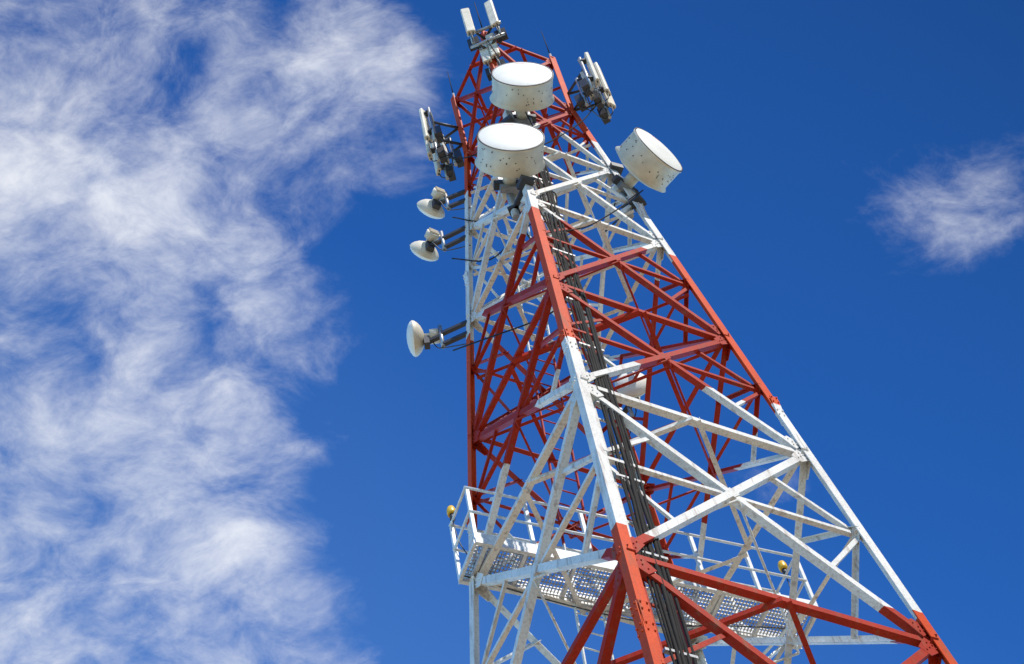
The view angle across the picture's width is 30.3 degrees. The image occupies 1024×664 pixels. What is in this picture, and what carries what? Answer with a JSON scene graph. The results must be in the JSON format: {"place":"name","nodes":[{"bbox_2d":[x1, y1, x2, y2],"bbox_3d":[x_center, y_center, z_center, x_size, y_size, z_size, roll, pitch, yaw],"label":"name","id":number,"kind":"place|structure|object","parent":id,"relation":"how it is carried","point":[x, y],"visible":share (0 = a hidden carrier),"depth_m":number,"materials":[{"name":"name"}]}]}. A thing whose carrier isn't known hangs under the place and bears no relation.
{"place":"outdoors","nodes":[
{"label":"outdoors","id":0,"kind":"place"},
{"bbox_2d":[0,0,1023,663],"label":"sky","id":1,"kind":"structure","parent":0,"point":[224,439],"materials":[{"name":"blue"}]},
{"label":"ground","id":2,"kind":"structure","parent":0,"visible":0},
{"bbox_2d":[451,31,957,663],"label":"lattice tower","id":3,"kind":"structure","parent":2,"relation":"on","point":[633,569],"depth_m":23.10,"materials":[{"name":"metal"}]},
{"bbox_2d":[407,320,471,356],"bbox_3d":[-1.089,0.075,27.747,0.975,0.984,0.526,-22,-59,5],"label":"dish","id":4,"kind":"object","parent":3,"relation":"attached to","point":[418,339],"visible":0.98,"depth_m":27.79,"materials":[{"name":"grey metal"}]},
{"bbox_2d":[410,225,470,260],"bbox_3d":[-1.167,-1.404,30.109,0.499,0.960,0.906,34,-70,-24],"label":"dish","id":5,"kind":"object","parent":3,"relation":"attached to","point":[426,250],"visible":1,"depth_m":30.20,"materials":[{"name":"grey metal"}]},
{"bbox_2d":[419,107,463,181],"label":"panels","id":6,"kind":"object","parent":3,"relation":"attached to","point":[437,148],"visible":1,"depth_m":32.53,"materials":[{"name":"grey metal"}]},
{"bbox_2d":[417,186,469,218],"bbox_3d":[-1.152,-2.099,31.106,0.502,0.959,0.768,33,-69,-24],"label":"dish","id":7,"kind":"object","parent":3,"relation":"attached to","point":[432,208],"visible":1,"depth_m":31.19,"materials":[{"name":"grey metal"}]},
{"bbox_2d":[460,0,507,80],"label":"panels","id":8,"kind":"object","parent":3,"relation":"attached to","point":[483,47],"visible":0.84,"depth_m":32.93,"materials":[{"name":"white painted plastic"},{"name":"dark steel"},{"name":"galvanised steel"}]},
{"bbox_2d":[475,122,544,238],"bbox_3d":[-0.029,-2.253,27.796,1.039,1.959,1.340,1,-60,-9],"label":"drum dish","id":9,"kind":"object","parent":3,"relation":"attached to","point":[509,154],"visible":1,"depth_m":27.42,"materials":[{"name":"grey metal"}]},
{"bbox_2d":[490,62,554,175],"bbox_3d":[0.161,-3.459,30.273,1.039,1.958,1.440,0,-60,-8],"label":"drum dish","id":10,"kind":"object","parent":3,"relation":"attached to","point":[520,88],"visible":0.88,"depth_m":29.86,"materials":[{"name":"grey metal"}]},
{"bbox_2d":[444,2,642,350],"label":"cables","id":11,"kind":"object","parent":3,"relation":"attached to","point":[539,208],"visible":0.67,"depth_m":28.23,"materials":[{"name":"black rubber"}]},
{"bbox_2d":[567,52,615,123],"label":"panels","id":12,"kind":"object","parent":3,"relation":"attached to","point":[594,86],"visible":1,"depth_m":31.96,"materials":[{"name":"white painted plastic"},{"name":"dark steel"},{"name":"galvanised steel"}]},
{"bbox_2d":[503,111,698,663],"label":"cable ladder","id":13,"kind":"object","parent":3,"relation":"attached to","point":[676,636],"visible":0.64,"depth_m":20.98,"materials":[{"name":"paint"}]},
{"bbox_2d":[615,371,645,436],"bbox_3d":[1.781,1.070,27.162,0.512,0.956,0.705,-8,-59,-4],"label":"dish","id":14,"kind":"object","parent":3,"relation":"attached to","point":[636,390],"visible":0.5,"depth_m":27.10,"materials":[{"name":"grey metal"}]},
{"bbox_2d":[447,486,817,663],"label":"walkway","id":15,"kind":"structure","parent":3,"relation":"attached to","point":[525,549],"depth_m":23.53,"materials":[{"name":"white paint"}]},
{"bbox_2d":[601,127,682,234],"bbox_3d":[1.884,-2.300,29.221,1.038,1.959,1.368,30,-68,-23],"label":"drum dish","id":16,"kind":"object","parent":3,"relation":"attached to","point":[647,159],"visible":0.95,"depth_m":28.86,"materials":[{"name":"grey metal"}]}
]}

